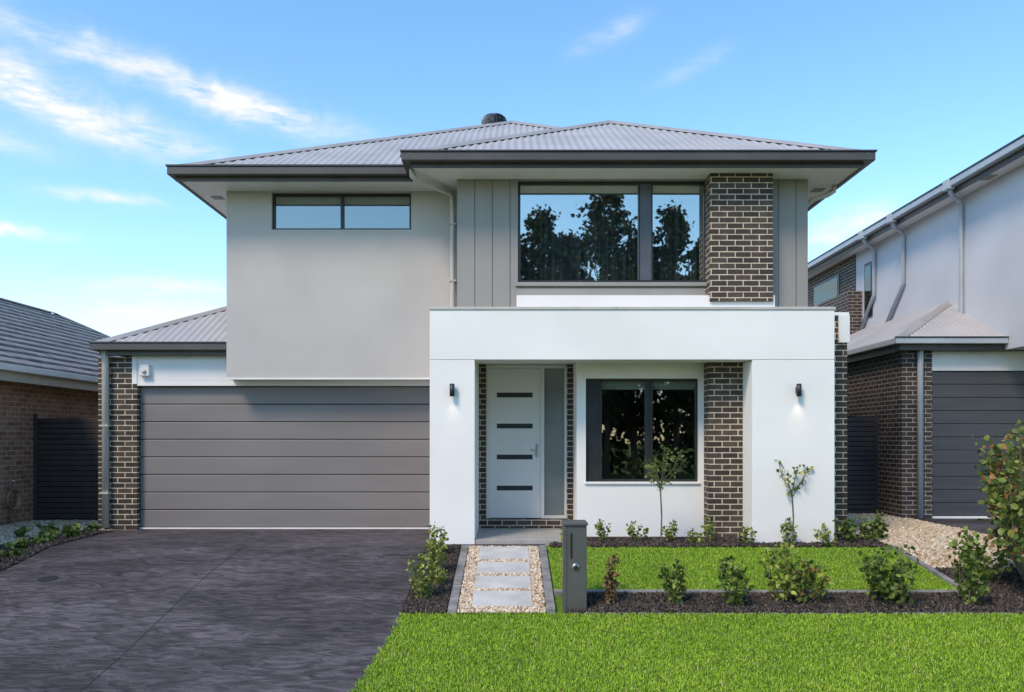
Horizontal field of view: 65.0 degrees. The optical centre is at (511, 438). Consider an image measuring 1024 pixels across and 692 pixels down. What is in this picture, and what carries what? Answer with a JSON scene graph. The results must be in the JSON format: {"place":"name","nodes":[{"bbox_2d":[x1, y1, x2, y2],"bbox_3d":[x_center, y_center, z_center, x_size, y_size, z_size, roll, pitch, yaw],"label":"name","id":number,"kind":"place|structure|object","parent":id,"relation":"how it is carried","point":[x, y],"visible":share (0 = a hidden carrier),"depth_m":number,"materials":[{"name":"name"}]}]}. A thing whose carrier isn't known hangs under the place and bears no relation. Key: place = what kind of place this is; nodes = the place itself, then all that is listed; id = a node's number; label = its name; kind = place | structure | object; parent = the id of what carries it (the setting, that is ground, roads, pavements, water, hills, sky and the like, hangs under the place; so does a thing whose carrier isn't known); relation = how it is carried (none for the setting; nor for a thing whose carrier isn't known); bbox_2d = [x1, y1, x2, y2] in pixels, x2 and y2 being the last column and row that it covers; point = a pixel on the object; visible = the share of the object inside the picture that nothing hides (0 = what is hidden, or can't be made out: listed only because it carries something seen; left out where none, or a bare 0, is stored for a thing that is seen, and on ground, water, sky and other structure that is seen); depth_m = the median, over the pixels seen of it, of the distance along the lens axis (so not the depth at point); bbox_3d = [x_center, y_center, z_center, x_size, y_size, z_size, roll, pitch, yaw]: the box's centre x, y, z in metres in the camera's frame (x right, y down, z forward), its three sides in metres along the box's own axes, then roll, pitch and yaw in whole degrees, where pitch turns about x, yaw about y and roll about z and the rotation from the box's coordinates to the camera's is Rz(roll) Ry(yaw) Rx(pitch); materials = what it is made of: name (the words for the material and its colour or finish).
{"place":"outdoors","nodes":[
{"label":"outdoors","id":0,"kind":"place"},
{"bbox_2d":[98,357,140,530],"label":"garage pier","id":1,"kind":"structure","parent":0,"point":[124,452],"depth_m":13.20,"materials":[{"name":"brick"}]},
{"bbox_2d":[137,380,429,385],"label":"garage lintel","id":2,"kind":"structure","parent":1,"relation":"on","point":[283,382],"depth_m":13.20,"materials":[{"name":"paint"}]},
{"bbox_2d":[137,356,225,379],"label":"garage lintel","id":3,"kind":"structure","parent":2,"relation":"on","point":[188,367],"depth_m":13.20,"materials":[{"name":"paint"}]},
{"bbox_2d":[99,351,225,355],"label":"garage fascia","id":4,"kind":"structure","parent":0,"point":[165,353],"depth_m":13.06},
{"bbox_2d":[90,343,225,356],"bbox_3d":[-5.700,-1.488,19.470,2.220,0.115,13.060,0,0,0],"label":"garage gutter","id":5,"kind":"object","parent":4,"relation":"attached to","point":[97,347],"visible":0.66,"depth_m":12.94,"materials":[{"name":"metal"}]},
{"bbox_2d":[109,310,225,341],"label":"garage roof front","id":6,"kind":"structure","parent":4,"relation":"on","point":[209,328],"depth_m":13.47,"materials":[{"name":"metal"}]},
{"bbox_2d":[0,529,429,691],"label":"driveway","id":7,"kind":"structure","parent":0,"point":[299,610],"depth_m":8.92,"materials":[{"name":"concrete"}]},
{"bbox_2d":[140,527,429,528],"bbox_3d":[-3.659,1.480,13.292,4.998,0.024,0.024,0,0,0],"label":"garage door seal","id":8,"kind":"object","parent":7,"relation":"on","point":[284,527],"visible":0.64,"depth_m":13.29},
{"bbox_2d":[141,386,429,509],"bbox_3d":[-3.659,0.315,13.345,4.998,2.370,0.030,0,0,0],"label":"garage door back","id":9,"kind":"structure","parent":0,"point":[285,439],"depth_m":13.33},
{"bbox_2d":[140,387,429,526],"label":"garage door panels","id":10,"kind":"object","parent":9,"relation":"attached to","point":[285,456],"visible":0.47,"depth_m":13.30,"materials":[{"name":"metal"}]},
{"bbox_2d":[21,531,890,680],"bbox_3d":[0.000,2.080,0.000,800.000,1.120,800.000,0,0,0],"label":"ground","id":11,"kind":"structure","parent":0,"point":[558,604],"depth_m":9.30,"materials":[{"name":"green plant"}]},
{"bbox_2d":[0,380,97,525],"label":"brick walls","id":12,"kind":"structure","parent":11,"relation":"on","point":[21,404],"depth_m":14.42,"materials":[{"name":"brick"}]},
{"bbox_2d":[0,370,97,390],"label":"eave fascia","id":13,"kind":"structure","parent":12,"relation":"attached to","point":[38,379],"depth_m":14.43,"materials":[{"name":"metal"}]},
{"bbox_2d":[0,363,97,382],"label":"eave gutter","id":14,"kind":"object","parent":12,"relation":"attached to","point":[36,371],"depth_m":14.22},
{"bbox_2d":[0,302,115,376],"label":"roof underlay","id":15,"kind":"object","parent":12,"relation":"on","point":[44,341],"depth_m":17.34,"materials":[{"name":"concrete"}]},
{"bbox_2d":[0,299,120,376],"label":"tiled roof slope","id":16,"kind":"structure","parent":15,"relation":"on","point":[33,355],"depth_m":17.13,"materials":[{"name":"tile"}]},
{"bbox_2d":[0,530,106,571],"bbox_3d":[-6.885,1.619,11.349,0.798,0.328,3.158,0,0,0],"label":"bark mulch","id":17,"kind":"object","parent":11,"relation":"on","point":[8,560],"visible":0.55,"depth_m":11.24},
{"bbox_2d":[34,414,97,519],"bbox_3d":[-7.775,0.600,14.720,1.930,2.100,0.100,0,0,0],"label":"slatted side fence","id":18,"kind":"object","parent":11,"relation":"on","point":[65,468],"visible":0.5,"depth_m":14.70,"materials":[{"name":"metal"}]},
{"bbox_2d":[448,545,468,613],"bbox_3d":[-0.660,1.727,10.075,0.100,0.467,2.442,0,0,0],"label":"path edging","id":19,"kind":"object","parent":11,"relation":"on","point":[455,591],"visible":0.84,"depth_m":9.75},
{"bbox_2d":[457,545,545,613],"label":"gravel path","id":20,"kind":"structure","parent":11,"relation":"on","point":[501,611],"depth_m":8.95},
{"bbox_2d":[472,591,531,606],"bbox_3d":[-0.110,1.849,9.220,0.680,0.122,0.480,0,0,0],"label":"stepping stone","id":21,"kind":"object","parent":20,"relation":"on","point":[502,598],"visible":0.82,"depth_m":9.20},
{"bbox_2d":[474,576,530,588],"bbox_3d":[-0.110,1.761,9.790,0.680,0.113,0.420,0,0,0],"label":"stepping stone","id":22,"kind":"object","parent":20,"relation":"on","point":[508,582],"visible":0.8,"depth_m":9.74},
{"bbox_2d":[476,562,529,573],"bbox_3d":[-0.110,1.675,10.340,0.680,0.113,0.420,0,0,0],"label":"stepping stone","id":23,"kind":"object","parent":20,"relation":"on","point":[505,567],"visible":0.92,"depth_m":10.32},
{"bbox_2d":[478,547,528,559],"bbox_3d":[-0.110,1.577,10.970,0.680,0.132,0.540,0,0,0],"label":"stepping stone","id":24,"kind":"object","parent":20,"relation":"on","point":[495,553],"visible":0.82,"depth_m":10.92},
{"bbox_2d":[475,528,561,545],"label":"porch floor","id":25,"kind":"structure","parent":11,"relation":"on","point":[546,541],"depth_m":12.12,"materials":[{"name":"tile"}]},
{"bbox_2d":[479,364,572,527],"bbox_3d":[0.229,0.242,13.260,1.538,2.915,0.280,0,0,0],"label":"entry brick","id":26,"kind":"object","parent":11,"relation":"on","point":[484,522],"visible":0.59,"depth_m":13.12,"materials":[{"name":"brick"}]},
{"bbox_2d":[486,365,566,518],"bbox_3d":[0.238,0.049,13.235,1.324,2.518,0.130,0,0,0],"label":"door frame","id":27,"kind":"object","parent":26,"relation":"attached to","point":[542,367],"visible":1,"depth_m":13.17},
{"bbox_2d":[489,368,540,517],"bbox_3d":[0.050,0.072,13.215,0.848,2.455,0.030,0,0,0],"label":"front door leaf","id":28,"kind":"object","parent":27,"relation":"attached to","point":[514,472],"visible":1,"depth_m":13.20,"materials":[{"name":"paint"}]},
{"bbox_2d":[497,393,532,489],"bbox_3d":[0.045,0.045,13.220,0.610,1.630,0.010,0,0,0],"label":"door glazing","id":29,"kind":"structure","parent":28,"relation":"in","point":[514,426],"depth_m":13.21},
{"bbox_2d":[544,368,563,514],"bbox_3d":[0.695,0.050,13.225,0.328,2.420,0.010,0,0,0],"label":"sidelight glass","id":30,"kind":"object","parent":27,"relation":"attached to","point":[553,441],"visible":1,"depth_m":13.22,"materials":[{"name":"glass"}]},
{"bbox_2d":[539,545,555,613],"bbox_3d":[0.430,1.728,10.075,0.100,0.464,2.442,0,0,0],"label":"path edging","id":31,"kind":"object","parent":11,"relation":"on","point":[548,594],"visible":0.88,"depth_m":9.76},
{"bbox_2d":[561,520,587,613],"bbox_3d":[0.702,1.431,9.010,0.273,1.012,0.340,0,0,0],"label":"letterbox","id":32,"kind":"object","parent":11,"relation":"on","point":[574,563],"visible":0.92,"depth_m":8.86,"materials":[{"name":"metal"}]},
{"bbox_2d":[573,362,576,519],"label":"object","id":33,"kind":"object","parent":11,"relation":"on","point":[575,441],"visible":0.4,"depth_m":12.65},
{"bbox_2d":[430,360,834,543],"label":"portico piers","id":34,"kind":"structure","parent":11,"relation":"on","point":[786,426],"depth_m":11.60,"materials":[{"name":"paint"}]},
{"bbox_2d":[457,179,807,306],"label":"wall","id":35,"kind":"structure","parent":34,"relation":"on","point":[474,242],"depth_m":12.30,"materials":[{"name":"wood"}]},
{"bbox_2d":[183,168,858,227],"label":"soffit","id":36,"kind":"structure","parent":35,"relation":"attached to","point":[354,216],"depth_m":12.56,"materials":[{"name":"paint"}]},
{"bbox_2d":[175,163,863,217],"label":"fascia","id":37,"kind":"structure","parent":36,"relation":"on","point":[860,166],"depth_m":11.71,"materials":[{"name":"metal"}]},
{"bbox_2d":[167,152,875,218],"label":"gutters","id":38,"kind":"object","parent":36,"relation":"on","point":[408,159],"visible":0.68,"depth_m":11.60,"materials":[{"name":"metal"}]},
{"bbox_2d":[216,125,493,162],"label":"roof slope","id":39,"kind":"structure","parent":38,"relation":"on","point":[344,145],"depth_m":14.76,"materials":[{"name":"metal"}]},
{"bbox_2d":[209,123,552,163],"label":"roof","id":40,"kind":"structure","parent":39,"relation":"on","point":[382,152],"depth_m":14.04,"materials":[{"name":"metal"}]},
{"bbox_2d":[183,121,511,163],"bbox_3d":[-2.612,-5.514,14.878,0.220,2.812,7.405,0,0,45],"label":"ridge cap","id":41,"kind":"object","parent":40,"relation":"on","point":[328,146],"visible":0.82,"depth_m":14.31,"materials":[{"name":"metal"}]},
{"bbox_2d":[165,150,876,166],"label":"gutter lips","id":42,"kind":"object","parent":38,"relation":"on","point":[166,165],"visible":0.54,"depth_m":11.59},
{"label":"roof slope","id":43,"kind":"object","parent":38,"relation":"on","visible":0},
{"bbox_2d":[437,123,832,149],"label":"roof slope wing front","id":44,"kind":"structure","parent":43,"relation":"on","point":[609,136],"depth_m":12.75,"materials":[{"name":"metal"}]},
{"bbox_2d":[400,120,609,156],"bbox_3d":[0.125,-5.034,13.345,0.220,1.850,4.824,0,0,45],"label":"ridge cap","id":45,"kind":"object","parent":44,"relation":"on","point":[509,136],"visible":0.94,"depth_m":13.08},
{"bbox_2d":[610,120,868,153],"bbox_3d":[3.525,-5.034,13.345,0.220,1.850,4.824,0,0,-45],"label":"ridge cap","id":46,"kind":"object","parent":44,"relation":"on","point":[739,136],"visible":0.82,"depth_m":13.08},
{"bbox_2d":[515,282,706,286],"bbox_3d":[1.510,-2.359,12.280,2.920,0.058,0.080,0,0,0],"label":"window sill","id":47,"kind":"structure","parent":35,"relation":"attached to","point":[610,284],"depth_m":12.24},
{"bbox_2d":[518,182,704,281],"bbox_3d":[1.540,-3.170,12.363,2.900,1.560,0.074,0,0,0],"label":"window frame","id":48,"kind":"object","parent":35,"relation":"attached to","point":[609,183],"visible":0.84,"depth_m":12.33,"materials":[{"name":"metal"}]},
{"bbox_2d":[520,185,703,280],"bbox_3d":[1.540,-3.170,12.370,2.880,1.540,0.001,0,0,0],"label":"window glass","id":49,"kind":"object","parent":48,"relation":"attached to","point":[578,232],"visible":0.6,"depth_m":12.37,"materials":[{"name":"glass"}]},
{"bbox_2d":[640,184,650,279],"bbox_3d":[2.050,-3.170,12.322,0.170,1.480,0.007,0,0,0],"label":"mullion cover","id":50,"kind":"object","parent":48,"relation":"attached to","point":[645,231],"visible":1,"depth_m":12.32,"materials":[{"name":"grey metal"}]},
{"bbox_2d":[517,288,705,294],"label":"sill cladding","id":51,"kind":"structure","parent":35,"relation":"attached to","point":[611,291],"depth_m":12.27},
{"bbox_2d":[430,310,834,361],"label":"portico beam","id":52,"kind":"structure","parent":34,"relation":"on","point":[612,335],"depth_m":11.60,"materials":[{"name":"paint"}]},
{"bbox_2d":[429,307,835,309],"bbox_3d":[1.738,-1.883,11.803,5.875,0.043,0.435,0,0,0],"label":"parapet cap","id":53,"kind":"object","parent":52,"relation":"on","point":[632,308],"visible":0.49,"depth_m":11.59,"materials":[{"name":"metal"}]},
{"bbox_2d":[517,295,774,306],"bbox_3d":[2.010,-1.978,12.179,3.880,0.355,0.238,0,0,0],"label":"white upstand","id":54,"kind":"object","parent":34,"relation":"on","point":[612,300],"visible":0.34,"depth_m":12.06,"materials":[{"name":"paint"}]},
{"bbox_2d":[705,173,772,301],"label":"brick pier","id":55,"kind":"structure","parent":54,"relation":"on","point":[738,237],"depth_m":12.02,"materials":[{"name":"brick"}]},
{"bbox_2d":[577,362,703,536],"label":"front room wall","id":56,"kind":"structure","parent":11,"relation":"on","point":[618,507],"depth_m":12.40,"materials":[{"name":"paint"}]},
{"bbox_2d":[586,379,697,481],"bbox_3d":[2.010,-0.133,12.493,1.740,1.595,0.074,0,0,0],"label":"front room window frame","id":57,"kind":"object","parent":56,"relation":"attached to","point":[592,430],"visible":0.97,"depth_m":12.46,"materials":[{"name":"metal"}]},
{"bbox_2d":[602,381,693,389],"bbox_3d":[2.010,-0.845,12.570,1.680,0.150,0.020,0,0,0],"label":"front room window blind","id":58,"kind":"object","parent":57,"relation":"attached to","point":[639,385],"visible":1,"depth_m":12.56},
{"bbox_2d":[583,362,700,377],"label":"front room head trim","id":59,"kind":"structure","parent":56,"relation":"attached to","point":[641,369],"depth_m":12.38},
{"bbox_2d":[549,536,886,547],"bbox_3d":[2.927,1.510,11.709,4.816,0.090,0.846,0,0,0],"label":"bark mulch","id":60,"kind":"object","parent":11,"relation":"on","point":[614,542],"visible":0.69,"depth_m":11.47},
{"bbox_2d":[642,445,685,542],"bbox_3d":[2.159,0.813,11.520,0.591,1.468,0.470,0,0,26],"label":"standard tree","id":61,"kind":"object","parent":60,"relation":"on","point":[659,484],"visible":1,"depth_m":11.54,"materials":[{"name":"green plant"}]},
{"bbox_2d":[704,362,744,537],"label":"ground brick pier","id":62,"kind":"structure","parent":11,"relation":"on","point":[723,445],"depth_m":12.08,"materials":[{"name":"brick"}]},
{"bbox_2d":[554,589,957,595],"bbox_3d":[2.925,1.824,9.450,4.862,0.099,0.070,0,0,0],"label":"lawn edging","id":63,"kind":"object","parent":11,"relation":"on","point":[557,592],"visible":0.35,"depth_m":9.42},
{"bbox_2d":[566,591,1023,614],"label":"bark mulch","id":64,"kind":"object","parent":11,"relation":"on","point":[844,603],"visible":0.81,"depth_m":9.02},
{"bbox_2d":[658,557,686,603],"bbox_3d":[1.816,1.619,9.099,0.350,0.559,0.222,0,0,40],"label":"garden shrub","id":65,"kind":"object","parent":64,"relation":"on","point":[676,589],"visible":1,"depth_m":9.06,"materials":[{"name":"green plant"}]},
{"bbox_2d":[717,556,753,604],"bbox_3d":[2.511,1.625,9.073,0.394,0.591,0.461,0,0,0],"label":"garden shrub","id":66,"kind":"object","parent":64,"relation":"on","point":[738,575],"visible":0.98,"depth_m":9.00,"materials":[{"name":"green plant"}]},
{"bbox_2d":[758,542,801,600],"bbox_3d":[3.085,1.532,9.156,0.314,0.712,0.483,0,0,-42],"label":"garden shrub","id":67,"kind":"object","parent":64,"relation":"on","point":[791,568],"visible":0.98,"depth_m":9.16,"materials":[{"name":"green plant"}]},
{"bbox_2d":[788,556,833,604],"bbox_3d":[3.333,1.607,9.117,0.496,0.580,0.452,0,0,0],"label":"garden shrub","id":68,"kind":"object","parent":64,"relation":"on","point":[800,582],"visible":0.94,"depth_m":9.04,"materials":[{"name":"green plant"}]},
{"bbox_2d":[855,544,919,604],"bbox_3d":[4.270,1.531,9.133,0.679,0.730,0.762,0,0,0],"label":"garden shrub","id":69,"kind":"object","parent":64,"relation":"on","point":[879,573],"visible":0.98,"depth_m":9.05,"materials":[{"name":"green plant"}]},
{"bbox_2d":[951,550,993,605],"bbox_3d":[5.169,1.577,9.019,0.426,0.668,0.278,0,0,30],"label":"garden shrub","id":70,"kind":"object","parent":64,"relation":"on","point":[979,587],"visible":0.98,"depth_m":8.99,"materials":[{"name":"green plant"}]},
{"bbox_2d":[971,419,1023,579],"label":"photinia tree","id":71,"kind":"object","parent":64,"relation":"on","point":[999,482],"visible":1,"depth_m":9.29,"materials":[{"name":"green plant"}]},
{"bbox_2d":[808,254,855,306],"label":"brick wall","id":72,"kind":"structure","parent":11,"relation":"on","point":[846,269],"depth_m":22.12,"materials":[{"name":"brick"}]},
{"bbox_2d":[813,273,839,306],"bbox_3d":[9.089,-4.000,23.250,0.018,1.200,1.900,0,0,0],"label":"window","id":73,"kind":"structure","parent":72,"relation":"attached to","point":[826,289],"depth_m":23.19,"materials":[{"name":"glass"}]},
{"bbox_2d":[834,316,846,537],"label":"wall","id":74,"kind":"structure","parent":11,"relation":"on","point":[840,359],"depth_m":12.15,"materials":[{"name":"brick"}]},
{"bbox_2d":[602,390,693,478],"bbox_3d":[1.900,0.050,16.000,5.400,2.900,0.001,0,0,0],"label":"window glass","id":75,"kind":"object","parent":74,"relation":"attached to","point":[623,432],"visible":0.2,"depth_m":16.00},
{"bbox_2d":[847,411,878,513],"bbox_3d":[6.185,0.525,16.020,2.210,2.150,0.100,0,0,0],"label":"slatted side fence","id":76,"kind":"object","parent":11,"relation":"on","point":[862,464],"visible":0.34,"depth_m":16.00,"materials":[{"name":"metal"}]},
{"bbox_2d":[847,353,1023,516],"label":"garage brick wall","id":77,"kind":"structure","parent":11,"relation":"on","point":[872,386],"depth_m":15.74,"materials":[{"name":"brick"}]},
{"bbox_2d":[818,291,862,334],"bbox_3d":[9.195,-3.175,21.950,0.850,1.350,2.100,0,0,0],"label":"balcony brick","id":78,"kind":"object","parent":77,"relation":"on","point":[851,302],"visible":0.29,"depth_m":20.90,"materials":[{"name":"brick"}]},
{"bbox_2d":[847,304,940,349],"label":"garage roof","id":79,"kind":"structure","parent":77,"relation":"on","point":[888,330],"depth_m":17.42,"materials":[{"name":"metal"}]},
{"bbox_2d":[847,344,1023,363],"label":"garage fascia","id":80,"kind":"structure","parent":79,"relation":"attached to","point":[889,350],"depth_m":14.86,"materials":[{"name":"metal"}]},
{"bbox_2d":[847,337,1007,356],"bbox_3d":[8.080,-1.805,22.370,2.060,0.110,15.260,0,0,0],"label":"garage gutter","id":81,"kind":"object","parent":80,"relation":"attached to","point":[931,340],"visible":0.74,"depth_m":14.74,"materials":[{"name":"metal"}]},
{"bbox_2d":[899,351,931,518],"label":"garage brick pier front","id":82,"kind":"structure","parent":77,"relation":"attached to","point":[908,434],"depth_m":15.05,"materials":[{"name":"brick"}]},
{"bbox_2d":[917,350,923,517],"bbox_3d":[7.620,-0.156,14.971,0.110,3.272,0.149,0,0,0],"label":"garage downpipe","id":83,"kind":"object","parent":82,"relation":"attached to","point":[920,433],"visible":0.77,"depth_m":14.95,"materials":[{"name":"metal"}]},
{"bbox_2d":[856,164,1023,349],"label":"render wall","id":84,"kind":"structure","parent":77,"relation":"on","point":[993,255],"depth_m":16.01,"materials":[{"name":"paint"}]},
{"bbox_2d":[808,156,1023,278],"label":"soffit","id":85,"kind":"structure","parent":84,"relation":"attached to","point":[1018,162],"depth_m":17.32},
{"bbox_2d":[808,136,1023,269],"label":"gutter","id":86,"kind":"object","parent":85,"relation":"on","point":[999,156],"visible":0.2,"depth_m":16.55,"materials":[{"name":"metal"}]},
{"bbox_2d":[808,148,1023,274],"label":"fascia","id":87,"kind":"structure","parent":86,"relation":"attached to","point":[986,172],"depth_m":16.76,"materials":[{"name":"metal"}]},
{"bbox_2d":[948,190,963,313],"bbox_3d":[8.867,-3.675,16.053,0.573,2.650,0.097,0,0,-38],"label":"downpipe","id":88,"kind":"object","parent":84,"relation":"attached to","point":[955,198],"visible":0.77,"depth_m":16.16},
{"bbox_2d":[909,305,1000,335],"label":"garage roof front","id":89,"kind":"structure","parent":77,"relation":"on","point":[950,320],"depth_m":15.41,"materials":[{"name":"metal"}]},
{"bbox_2d":[932,371,1023,515],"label":"neighbour garage door","id":90,"kind":"structure","parent":77,"relation":"attached to","point":[955,449],"depth_m":15.11,"materials":[{"name":"metal"}]},
{"bbox_2d":[932,351,1023,370],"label":"wall","id":91,"kind":"structure","parent":77,"relation":"attached to","point":[977,360],"depth_m":15.08,"materials":[{"name":"paint"}]},
{"bbox_2d":[857,532,1013,566],"bbox_3d":[6.410,1.582,13.175,1.980,0.178,5.650,0,0,0],"label":"gravel strip","id":92,"kind":"object","parent":11,"relation":"on","point":[943,555],"visible":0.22,"depth_m":10.90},
{"bbox_2d":[847,513,1023,568],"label":"gravel stones","id":93,"kind":"object","parent":92,"relation":"on","point":[903,531],"visible":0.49,"depth_m":12.08,"materials":[{"name":"gravel"}]},
{"bbox_3d":[-5.685,-2.107,19.500,2.190,1.178,13.000,0,0,0],"label":"garage","id":94,"kind":"object","parent":11,"relation":"on","visible":0},
{"bbox_2d":[100,351,108,527],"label":"downspout","id":95,"kind":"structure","parent":94,"relation":"attached to","point":[105,437],"depth_m":13.10,"materials":[{"name":"metal"}]},
{"bbox_3d":[-8.000,1.646,12.100,1.500,0.311,5.200,0,0,0],"label":"gravel yard","id":96,"kind":"object","parent":11,"relation":"on","visible":0},
{"bbox_2d":[0,519,112,543],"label":"gravel stones","id":97,"kind":"object","parent":96,"relation":"on","point":[6,535],"visible":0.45,"depth_m":13.46,"materials":[{"name":"gravel"}]},
{"bbox_2d":[0,0,1023,336],"label":"sky","id":98,"kind":"structure","parent":0,"point":[97,97],"materials":[{"name":"blue"}]},
{"bbox_2d":[347,611,1023,691],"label":"verge lawn","id":99,"kind":"structure","parent":0,"point":[645,668],"depth_m":7.68,"materials":[{"name":"green plant"}]},
{"bbox_2d":[548,546,956,589],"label":"lawn","id":100,"kind":"structure","parent":0,"point":[762,586],"depth_m":10.46,"materials":[{"name":"green plant"}]},
{"bbox_2d":[918,518,1016,536],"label":"neighbour driveway","id":101,"kind":"structure","parent":0,"point":[976,525],"depth_m":14.17,"materials":[{"name":"concrete"}]},
{"label":"cantilever","id":102,"kind":"object","parent":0,"visible":0},
{"bbox_2d":[226,191,456,377],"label":"wall","id":103,"kind":"structure","parent":102,"relation":"on","point":[329,303],"depth_m":12.90,"materials":[{"name":"paint"}]},
{"bbox_2d":[273,194,410,229],"bbox_3d":[-2.740,-3.658,12.988,2.240,0.595,0.074,0,0,0],"label":"window frame","id":104,"kind":"object","parent":103,"relation":"attached to","point":[342,196],"visible":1,"depth_m":12.96,"materials":[{"name":"metal"}]},
{"bbox_2d":[276,197,408,205],"bbox_3d":[-2.740,-3.870,13.065,2.180,0.150,0.020,0,0,0],"label":"window blind","id":105,"kind":"object","parent":104,"relation":"attached to","point":[336,201],"depth_m":13.05,"materials":[{"name":"fabric"}]},
{"bbox_2d":[409,169,454,306],"bbox_3d":[-1.220,-2.906,12.350,0.102,2.212,1.121,0,0,31],"label":"downpipe","id":106,"kind":"object","parent":103,"relation":"attached to","point":[417,180],"visible":0.77,"depth_m":12.75,"materials":[{"name":"metal"}]},
{"bbox_3d":[-0.955,1.719,10.065,0.470,0.390,2.530,0,0,0],"label":"entry garden bed","id":107,"kind":"object","parent":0,"visible":0},
{"bbox_2d":[404,544,460,614],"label":"bark mulch","id":108,"kind":"object","parent":107,"relation":"on","point":[438,599],"visible":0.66,"depth_m":9.39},
{"bbox_2d":[405,553,440,596],"bbox_3d":[-1.049,1.591,9.238,0.369,0.569,0.358,0,0,23],"label":"entry shrub","id":109,"kind":"object","parent":108,"relation":"on","point":[420,582],"visible":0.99,"depth_m":9.24,"materials":[{"name":"green plant"}]},
{"bbox_3d":[6.510,1.746,9.875,2.180,0.148,0.950,0,0,0],"label":"side garden bed","id":110,"kind":"object","parent":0,"visible":0},
{"bbox_2d":[935,566,1023,593],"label":"bark mulch","id":111,"kind":"object","parent":110,"relation":"on","point":[1010,582],"visible":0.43,"depth_m":9.80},
{"bbox_2d":[946,526,1019,579],"bbox_3d":[5.768,1.431,9.909,0.657,0.684,0.810,0,0,0],"label":"garden shrub","id":112,"kind":"object","parent":110,"relation":"on","point":[969,544],"visible":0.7,"depth_m":9.77,"materials":[{"name":"green plant"}]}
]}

